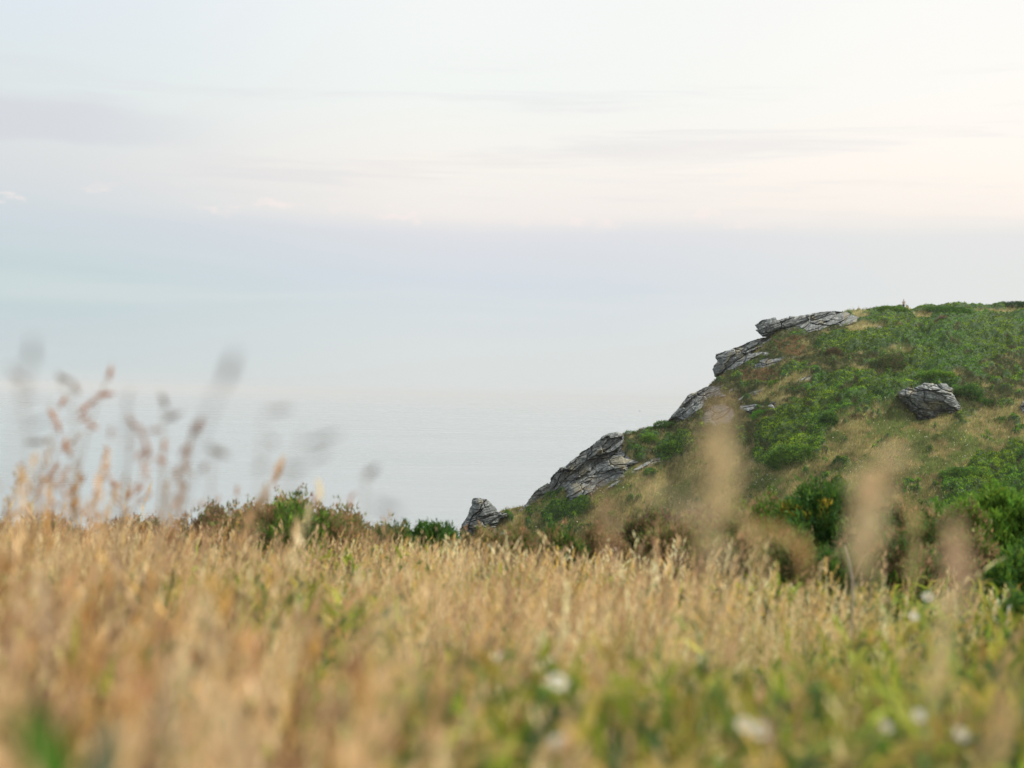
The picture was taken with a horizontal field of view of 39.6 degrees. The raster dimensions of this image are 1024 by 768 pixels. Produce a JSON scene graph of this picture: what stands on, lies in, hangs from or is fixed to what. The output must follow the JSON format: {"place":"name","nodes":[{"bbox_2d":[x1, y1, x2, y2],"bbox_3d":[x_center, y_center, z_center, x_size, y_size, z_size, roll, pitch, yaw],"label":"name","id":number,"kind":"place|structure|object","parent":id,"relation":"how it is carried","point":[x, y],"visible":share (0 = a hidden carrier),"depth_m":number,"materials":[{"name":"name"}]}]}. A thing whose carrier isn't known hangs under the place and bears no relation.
{"place":"outdoors","nodes":[
{"label":"outdoors","id":0,"kind":"place"},
{"bbox_2d":[123,452,151,639],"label":"grass stalk","id":1,"kind":"object","parent":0,"point":[144,498],"depth_m":3.05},
{"bbox_2d":[153,466,177,632],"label":"grass stalk","id":2,"kind":"object","parent":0,"point":[168,508],"depth_m":2.95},
{"bbox_2d":[0,387,681,536],"bbox_3d":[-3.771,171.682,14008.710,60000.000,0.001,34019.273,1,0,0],"label":"sea","id":3,"kind":"structure","parent":0,"point":[443,459],"depth_m":1581.94,"materials":[{"name":"grey liquid"}]},
{"bbox_2d":[0,448,1022,767],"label":"dry grass","id":4,"kind":"structure","parent":0,"point":[228,684],"depth_m":2.74,"materials":[{"name":"plant"}]},
{"bbox_2d":[0,0,1023,401],"label":"sky","id":5,"kind":"structure","parent":0,"point":[532,199],"materials":[{"name":"white"}]},
{"bbox_2d":[493,302,1023,538],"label":"hillside","id":6,"kind":"structure","parent":0,"point":[806,372],"depth_m":214.56,"materials":[{"name":"plant"}]},
{"bbox_2d":[460,498,506,535],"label":"sea crag","id":7,"kind":"structure","parent":6,"relation":"on","point":[485,512],"depth_m":210.51,"materials":[{"name":"stone"}]},
{"bbox_2d":[522,448,633,508],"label":"bedrock face","id":8,"kind":"object","parent":6,"relation":"on","point":[601,480],"visible":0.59,"depth_m":217.82},
{"bbox_2d":[548,466,566,491],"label":"rock slab","id":9,"kind":"object","parent":8,"relation":"on","point":[557,479],"visible":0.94,"depth_m":219.47,"materials":[{"name":"stone"}]},
{"bbox_2d":[566,477,595,500],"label":"rock outcrop","id":10,"kind":"object","parent":8,"relation":"on","point":[576,490],"visible":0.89,"depth_m":214.79,"materials":[{"name":"stone"}]},
{"bbox_2d":[563,432,623,480],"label":"rock outcrop","id":11,"kind":"object","parent":8,"relation":"on","point":[606,446],"visible":0.99,"depth_m":221.49,"materials":[{"name":"stone"}]},
{"bbox_2d":[592,454,637,475],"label":"rock outcrop","id":12,"kind":"object","parent":6,"relation":"on","point":[619,464],"visible":0.81,"depth_m":217.42,"materials":[{"name":"stone"}]},
{"bbox_2d":[657,439,679,453],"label":"gorse bush","id":13,"kind":"object","parent":6,"relation":"on","point":[666,444],"visible":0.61,"depth_m":220.41,"materials":[{"name":"green plant"}]},
{"bbox_2d":[668,386,726,422],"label":"rock outcrop","id":14,"kind":"object","parent":6,"relation":"on","point":[692,403],"visible":0.91,"depth_m":230.04,"materials":[{"name":"stone"}]},
{"bbox_2d":[702,405,734,426],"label":"rock","id":15,"kind":"object","parent":6,"relation":"on","point":[709,415],"visible":0.48,"depth_m":222.17,"materials":[{"name":"stone"}]},
{"bbox_2d":[712,337,771,376],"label":"rock ledge","id":16,"kind":"object","parent":6,"relation":"on","point":[733,358],"visible":0.89,"depth_m":236.12,"materials":[{"name":"stone"}]},
{"bbox_2d":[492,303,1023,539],"bbox_3d":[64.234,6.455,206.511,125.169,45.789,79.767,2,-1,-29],"label":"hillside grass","id":17,"kind":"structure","parent":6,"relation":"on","point":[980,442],"depth_m":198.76,"materials":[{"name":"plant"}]},
{"bbox_2d":[505,300,1023,532],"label":"hillside gorse","id":18,"kind":"object","parent":6,"relation":"on","point":[1010,466],"visible":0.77,"depth_m":213.98,"materials":[{"name":"green plant"}]},
{"bbox_2d":[753,356,795,368],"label":"rock ledge","id":19,"kind":"object","parent":6,"relation":"on","point":[765,362],"visible":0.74,"depth_m":229.34,"materials":[{"name":"stone"}]},
{"bbox_2d":[546,304,1023,518],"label":"hillside heather","id":20,"kind":"object","parent":6,"relation":"on","point":[749,424],"visible":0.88,"depth_m":222.16,"materials":[{"name":"green plant"}]},
{"bbox_2d":[762,441,818,471],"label":"gorse bush","id":21,"kind":"object","parent":6,"relation":"on","point":[777,452],"visible":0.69,"depth_m":190.36,"materials":[{"name":"green plant"}]},
{"bbox_2d":[755,311,858,336],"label":"rock ledge","id":22,"kind":"object","parent":6,"relation":"on","point":[813,322],"visible":0.9,"depth_m":241.22,"materials":[{"name":"stone"}]},
{"bbox_2d":[820,411,839,424],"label":"gorse bush","id":23,"kind":"object","parent":6,"relation":"on","point":[831,417],"visible":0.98,"depth_m":199.17,"materials":[{"name":"green plant"}]},
{"bbox_2d":[871,352,908,369],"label":"gorse bush","id":24,"kind":"object","parent":6,"relation":"on","point":[891,359],"visible":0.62,"depth_m":220.68,"materials":[{"name":"green plant"}]},
{"bbox_2d":[898,383,960,419],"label":"boulder","id":25,"kind":"object","parent":6,"relation":"on","point":[925,401],"visible":0.84,"depth_m":202.78,"materials":[{"name":"stone"}]},
{"bbox_2d":[916,368,955,378],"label":"gorse bush","id":26,"kind":"object","parent":6,"relation":"on","point":[936,372],"visible":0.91,"depth_m":216.69,"materials":[{"name":"green plant"}]},
{"bbox_2d":[923,305,975,313],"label":"gorse bush","id":27,"kind":"object","parent":6,"relation":"on","point":[952,308],"visible":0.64,"depth_m":250.90,"materials":[{"name":"green plant"}]},
{"bbox_2d":[937,466,990,478],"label":"gorse bush","id":28,"kind":"object","parent":6,"relation":"on","point":[958,470],"visible":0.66,"depth_m":179.79,"materials":[{"name":"green plant"}]},
{"bbox_2d":[952,383,984,399],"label":"gorse bush","id":29,"kind":"object","parent":6,"relation":"on","point":[976,391],"visible":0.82,"depth_m":209.20,"materials":[{"name":"green plant"}]},
{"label":"ground","id":30,"kind":"structure","parent":0,"visible":0},
{"bbox_2d":[5,462,28,594],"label":"grass stalk","id":31,"kind":"object","parent":30,"relation":"on","point":[17,489],"depth_m":2.94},
{"bbox_2d":[4,335,35,767],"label":"grass stalk","id":32,"kind":"object","parent":30,"relation":"on","point":[32,350],"depth_m":1.05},
{"bbox_2d":[7,360,49,749],"bbox_3d":[-0.488,0.488,1.395,0.036,1.023,0.041,1,0,12],"label":"grass stalk","id":33,"kind":"object","parent":30,"relation":"on","point":[18,375],"depth_m":1.40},
{"bbox_2d":[21,456,47,620],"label":"grass stalk","id":34,"kind":"object","parent":30,"relation":"on","point":[35,501],"depth_m":2.32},
{"bbox_2d":[27,436,55,667],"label":"grass stalk","id":35,"kind":"object","parent":30,"relation":"on","point":[41,489],"depth_m":3.10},
{"bbox_2d":[13,699,74,767],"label":"broad leaf","id":36,"kind":"object","parent":30,"relation":"on","point":[46,745],"visible":1,"depth_m":0.60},
{"bbox_2d":[29,462,59,598],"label":"grass stalk","id":37,"kind":"object","parent":30,"relation":"on","point":[49,476],"depth_m":3.50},
{"bbox_2d":[33,560,56,718],"bbox_3d":[-0.434,0.576,1.295,0.022,0.833,0.015,1,0,0],"label":"grass plume","id":38,"kind":"object","parent":30,"relation":"on","point":[42,582],"depth_m":1.30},
{"bbox_2d":[23,370,78,736],"bbox_3d":[-0.712,0.521,2.172,0.100,1.086,0.039,1,0,0],"label":"grass stalk","id":39,"kind":"object","parent":30,"relation":"on","point":[75,387],"depth_m":2.19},
{"bbox_2d":[0,508,111,561],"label":"brown shrub","id":40,"kind":"object","parent":30,"relation":"on","point":[51,528],"visible":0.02,"depth_m":13.90,"materials":[{"name":"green plant"}]},
{"bbox_2d":[46,465,70,605],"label":"grass stalk","id":41,"kind":"object","parent":30,"relation":"on","point":[59,506],"depth_m":2.80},
{"bbox_2d":[42,395,89,644],"bbox_3d":[-0.933,0.568,2.952,0.050,1.095,0.103,2,-1,-44],"label":"grass stalk","id":42,"kind":"object","parent":30,"relation":"on","point":[65,447],"depth_m":2.97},
{"bbox_2d":[53,431,81,633],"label":"grass stalk","id":43,"kind":"object","parent":30,"relation":"on","point":[65,481],"depth_m":3.25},
{"bbox_2d":[58,466,81,562],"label":"grass stalk","id":44,"kind":"object","parent":30,"relation":"on","point":[79,513],"depth_m":3.20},
{"bbox_2d":[60,363,114,633],"bbox_3d":[-0.836,0.532,2.785,0.096,1.149,0.053,1,0,-17],"label":"grass stalk","id":45,"kind":"object","parent":30,"relation":"on","point":[83,409],"depth_m":2.80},
{"bbox_2d":[87,443,111,624],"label":"grass stalk","id":46,"kind":"object","parent":30,"relation":"on","point":[108,473],"depth_m":3.66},
{"bbox_2d":[88,713,116,767],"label":"broad leaf","id":47,"kind":"object","parent":30,"relation":"on","point":[104,753],"visible":1,"depth_m":0.85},
{"bbox_2d":[93,480,120,584],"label":"grass stalk","id":48,"kind":"object","parent":30,"relation":"on","point":[105,512],"depth_m":3.57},
{"bbox_2d":[116,388,129,759],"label":"grass stalk","id":49,"kind":"object","parent":30,"relation":"on","point":[127,402],"depth_m":1.61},
{"bbox_2d":[112,473,138,587],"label":"grass stalk","id":50,"kind":"object","parent":30,"relation":"on","point":[129,529],"depth_m":2.58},
{"bbox_2d":[94,511,174,563],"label":"brown shrub","id":51,"kind":"object","parent":30,"relation":"on","point":[154,521],"depth_m":14.42,"materials":[{"name":"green plant"}]},
{"bbox_2d":[109,410,162,684],"bbox_3d":[-0.626,0.562,2.345,0.079,1.037,0.082,1,0,0],"label":"grass stalk","id":52,"kind":"object","parent":30,"relation":"on","point":[147,451],"depth_m":2.36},
{"bbox_2d":[135,437,166,645],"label":"grass stalk","id":53,"kind":"object","parent":30,"relation":"on","point":[160,459],"depth_m":2.62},
{"bbox_2d":[138,483,169,624],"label":"grass stalk","id":54,"kind":"object","parent":30,"relation":"on","point":[163,532],"depth_m":2.64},
{"bbox_2d":[152,392,182,679],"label":"grass stalk","id":55,"kind":"object","parent":30,"relation":"on","point":[171,416],"depth_m":2.10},
{"bbox_2d":[153,651,185,767],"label":"grass plume","id":56,"kind":"object","parent":30,"relation":"on","point":[168,730],"depth_m":0.86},
{"bbox_2d":[160,478,191,640],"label":"grass stalk","id":57,"kind":"object","parent":30,"relation":"on","point":[168,540],"depth_m":2.84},
{"bbox_2d":[168,445,196,677],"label":"grass stalk","id":58,"kind":"object","parent":30,"relation":"on","point":[178,494],"depth_m":2.61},
{"bbox_2d":[171,414,206,754],"bbox_3d":[-0.505,0.558,2.183,0.032,1.024,0.054,2,-1,-44],"label":"grass stalk","id":59,"kind":"object","parent":30,"relation":"on","point":[196,427],"depth_m":2.18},
{"bbox_2d":[152,348,237,767],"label":"grass stalk","id":60,"kind":"object","parent":30,"relation":"on","point":[229,367],"depth_m":1.01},
{"bbox_2d":[167,495,232,563],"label":"brown shrub","id":61,"kind":"object","parent":30,"relation":"on","point":[203,520],"visible":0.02,"depth_m":13.41,"materials":[{"name":"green plant"}]},
{"bbox_2d":[203,441,231,750],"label":"grass stalk","id":62,"kind":"object","parent":30,"relation":"on","point":[217,451],"depth_m":1.83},
{"bbox_2d":[199,484,238,595],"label":"grass stalk","id":63,"kind":"object","parent":30,"relation":"on","point":[217,499],"depth_m":3.51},
{"bbox_2d":[194,677,257,767],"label":"grass plume","id":64,"kind":"object","parent":30,"relation":"on","point":[223,712],"depth_m":0.80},
{"bbox_2d":[198,509,272,566],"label":"brown shrub","id":65,"kind":"object","parent":30,"relation":"on","point":[226,518],"visible":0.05,"depth_m":12.71,"materials":[{"name":"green plant"}]},
{"bbox_2d":[254,404,294,767],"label":"grass stalk","id":66,"kind":"object","parent":30,"relation":"on","point":[270,440],"depth_m":1.40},
{"bbox_2d":[164,483,396,589],"bbox_3d":[-2.125,1.514,13.030,1.930,1.225,1.989,2,-1,-33],"label":"heather bush","id":67,"kind":"object","parent":30,"relation":"on","point":[268,512],"visible":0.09,"depth_m":12.82,"materials":[{"name":"brown plant"}]},
{"bbox_2d":[252,490,333,589],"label":"gorse bush","id":68,"kind":"object","parent":30,"relation":"on","point":[291,517],"visible":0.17,"depth_m":12.21,"materials":[{"name":"green plant"}]},
{"bbox_2d":[277,432,342,767],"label":"grass stalk","id":69,"kind":"object","parent":30,"relation":"on","point":[320,439],"depth_m":1.28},
{"bbox_2d":[312,492,355,703],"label":"grass stalk","id":70,"kind":"object","parent":30,"relation":"on","point":[314,501],"depth_m":3.32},
{"bbox_2d":[297,502,372,586],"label":"brown shrub","id":71,"kind":"object","parent":30,"relation":"on","point":[334,527],"visible":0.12,"depth_m":12.49,"materials":[{"name":"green plant"}]},
{"bbox_2d":[314,495,381,549],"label":"brown shrub","id":72,"kind":"object","parent":30,"relation":"on","point":[355,514],"visible":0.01,"depth_m":13.56,"materials":[{"name":"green plant"}]},
{"bbox_2d":[363,465,378,756],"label":"grass stalk","id":73,"kind":"object","parent":30,"relation":"on","point":[371,471],"depth_m":1.66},
{"bbox_2d":[373,504,403,767],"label":"grass stalk","id":74,"kind":"object","parent":30,"relation":"on","point":[386,508],"depth_m":1.12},
{"bbox_2d":[362,513,429,582],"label":"gorse bush","id":75,"kind":"object","parent":30,"relation":"on","point":[406,531],"visible":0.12,"depth_m":14.39,"materials":[{"name":"green plant"}]},
{"bbox_2d":[410,517,461,577],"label":"gorse bush","id":76,"kind":"object","parent":30,"relation":"on","point":[429,529],"visible":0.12,"depth_m":14.65,"materials":[{"name":"green plant"}]},
{"bbox_2d":[453,519,502,574],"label":"brown shrub","id":77,"kind":"object","parent":30,"relation":"on","point":[490,534],"visible":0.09,"depth_m":14.13,"materials":[{"name":"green plant"}]},
{"bbox_2d":[471,514,541,593],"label":"brown shrub","id":78,"kind":"object","parent":30,"relation":"on","point":[517,534],"visible":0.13,"depth_m":13.68,"materials":[{"name":"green plant"}]},
{"bbox_2d":[0,531,1023,767],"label":"green undergrowth","id":79,"kind":"object","parent":30,"relation":"on","point":[678,721],"visible":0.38,"depth_m":2.29,"materials":[{"name":"green plant"}]},
{"bbox_2d":[516,517,591,595],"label":"gorse bush","id":80,"kind":"object","parent":30,"relation":"on","point":[559,536],"visible":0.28,"depth_m":12.85,"materials":[{"name":"green plant"}]},
{"bbox_2d":[549,673,567,754],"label":"white flower","id":81,"kind":"object","parent":30,"relation":"on","point":[558,681],"visible":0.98,"depth_m":1.90,"materials":[{"name":"grey plant"}]},
{"bbox_2d":[579,517,632,595],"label":"dead fern","id":82,"kind":"object","parent":30,"relation":"on","point":[595,535],"visible":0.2,"depth_m":13.38,"materials":[{"name":"brown plant"}]},
{"bbox_2d":[593,482,618,767],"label":"grass plume","id":83,"kind":"object","parent":30,"relation":"on","point":[604,498],"depth_m":1.10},
{"bbox_2d":[616,498,669,563],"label":"gorse bush","id":84,"kind":"object","parent":30,"relation":"on","point":[642,522],"visible":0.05,"depth_m":14.40,"materials":[{"name":"green plant"}]},
{"bbox_2d":[622,508,713,618],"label":"brown shrub","id":85,"kind":"object","parent":30,"relation":"on","point":[667,535],"visible":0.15,"depth_m":11.89,"materials":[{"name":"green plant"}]},
{"bbox_2d":[639,484,735,767],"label":"grass plume","id":86,"kind":"object","parent":30,"relation":"on","point":[647,493],"depth_m":0.91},
{"bbox_2d":[655,500,740,537],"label":"heather bush","id":87,"kind":"object","parent":30,"relation":"on","point":[699,522],"visible":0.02,"depth_m":14.81,"materials":[{"name":"brown plant"}]},
{"bbox_2d":[696,393,741,767],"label":"grass plume","id":88,"kind":"object","parent":30,"relation":"on","point":[717,444],"depth_m":0.80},
{"bbox_2d":[680,523,767,632],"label":"brown shrub","id":89,"kind":"object","parent":30,"relation":"on","point":[737,547],"visible":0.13,"depth_m":10.70,"materials":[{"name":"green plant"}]},
{"bbox_2d":[704,484,781,542],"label":"gorse bush","id":90,"kind":"object","parent":30,"relation":"on","point":[763,509],"visible":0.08,"depth_m":13.82,"materials":[{"name":"green plant"}]},
{"bbox_2d":[737,717,751,767],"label":"white flower","id":91,"kind":"object","parent":30,"relation":"on","point":[744,725],"visible":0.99,"depth_m":1.70,"materials":[{"name":"grey plant"}]},
{"bbox_2d":[732,510,770,767],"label":"grass plume","id":92,"kind":"object","parent":30,"relation":"on","point":[763,571],"depth_m":1.23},
{"bbox_2d":[751,722,765,755],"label":"white flower","id":93,"kind":"object","parent":30,"relation":"on","point":[760,730],"visible":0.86,"depth_m":1.70,"materials":[{"name":"grey plant"}]},
{"bbox_2d":[739,515,783,544],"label":"gorse bush","id":94,"kind":"object","parent":30,"relation":"on","point":[769,525],"visible":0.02,"depth_m":12.39,"materials":[{"name":"green plant"}]},
{"bbox_2d":[748,522,813,767],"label":"grass plume","id":95,"kind":"object","parent":30,"relation":"on","point":[777,531],"depth_m":1.17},
{"bbox_2d":[741,521,823,622],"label":"gorse bush","id":96,"kind":"object","parent":30,"relation":"on","point":[774,554],"visible":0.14,"depth_m":10.26,"materials":[{"name":"green plant"}]},
{"bbox_2d":[772,507,831,557],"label":"gorse bush","id":97,"kind":"object","parent":30,"relation":"on","point":[819,541],"visible":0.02,"depth_m":12.52,"materials":[{"name":"green plant"}]},
{"bbox_2d":[765,470,901,547],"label":"gorse bush","id":98,"kind":"object","parent":30,"relation":"on","point":[833,506],"visible":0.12,"depth_m":12.82,"materials":[{"name":"green plant"}]},
{"bbox_2d":[794,539,896,643],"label":"gorse bush","id":99,"kind":"object","parent":30,"relation":"on","point":[841,561],"visible":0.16,"depth_m":9.86,"materials":[{"name":"green plant"}]},
{"bbox_2d":[817,507,901,553],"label":"gorse bush","id":100,"kind":"object","parent":30,"relation":"on","point":[842,532],"visible":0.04,"depth_m":12.17,"materials":[{"name":"green plant"}]},
{"bbox_2d":[844,470,890,767],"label":"grass plume","id":101,"kind":"object","parent":30,"relation":"on","point":[852,553],"depth_m":0.93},
{"bbox_2d":[849,447,908,767],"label":"grass plume","id":102,"kind":"object","parent":30,"relation":"on","point":[893,461],"depth_m":0.86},
{"bbox_2d":[876,487,941,532],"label":"gorse bush","id":103,"kind":"object","parent":30,"relation":"on","point":[899,511],"visible":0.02,"depth_m":13.28,"materials":[{"name":"green plant"}]},
{"bbox_2d":[858,521,965,643],"bbox_3d":[2.781,1.484,10.197,0.880,1.013,0.907,2,-1,-35],"label":"gorse bush","id":104,"kind":"object","parent":30,"relation":"on","point":[897,559],"visible":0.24,"depth_m":10.04,"materials":[{"name":"green plant"}]},
{"bbox_2d":[904,494,922,767],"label":"grass plume","id":105,"kind":"object","parent":30,"relation":"on","point":[911,512],"depth_m":1.43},
{"bbox_2d":[902,503,968,550],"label":"gorse bush","id":106,"kind":"object","parent":30,"relation":"on","point":[930,529],"visible":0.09,"depth_m":12.13,"materials":[{"name":"green plant"}]},
{"bbox_2d":[923,583,953,767],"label":"grass plume","id":107,"kind":"object","parent":30,"relation":"on","point":[937,678],"depth_m":1.04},
{"bbox_2d":[939,517,975,767],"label":"grass plume","id":108,"kind":"object","parent":30,"relation":"on","point":[960,577],"depth_m":0.91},
{"bbox_2d":[922,522,1004,607],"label":"brown shrub","id":109,"kind":"object","parent":30,"relation":"on","point":[979,555],"visible":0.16,"depth_m":11.27,"materials":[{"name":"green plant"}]},
{"bbox_2d":[934,492,1003,549],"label":"gorse bush","id":110,"kind":"object","parent":30,"relation":"on","point":[973,516],"visible":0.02,"depth_m":13.10,"materials":[{"name":"green plant"}]},
{"bbox_2d":[925,477,1023,549],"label":"gorse bush","id":111,"kind":"object","parent":30,"relation":"on","point":[1003,506],"visible":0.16,"depth_m":13.76,"materials":[{"name":"green plant"}]},
{"bbox_2d":[961,544,1023,628],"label":"gorse bush","id":112,"kind":"object","parent":30,"relation":"on","point":[1010,569],"visible":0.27,"depth_m":10.40,"materials":[{"name":"green plant"}]},
{"bbox_2d":[970,584,1023,675],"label":"gorse bush","id":113,"kind":"object","parent":30,"relation":"on","point":[1013,599],"visible":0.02,"depth_m":6.15,"materials":[{"name":"green plant"}]},
{"bbox_2d":[977,665,1019,767],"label":"grass plume","id":114,"kind":"object","parent":30,"relation":"on","point":[988,760],"depth_m":0.80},
{"bbox_2d":[998,536,1023,557],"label":"gorse bush","id":115,"kind":"object","parent":30,"relation":"on","point":[1006,551],"depth_m":11.42,"materials":[{"name":"green plant"}]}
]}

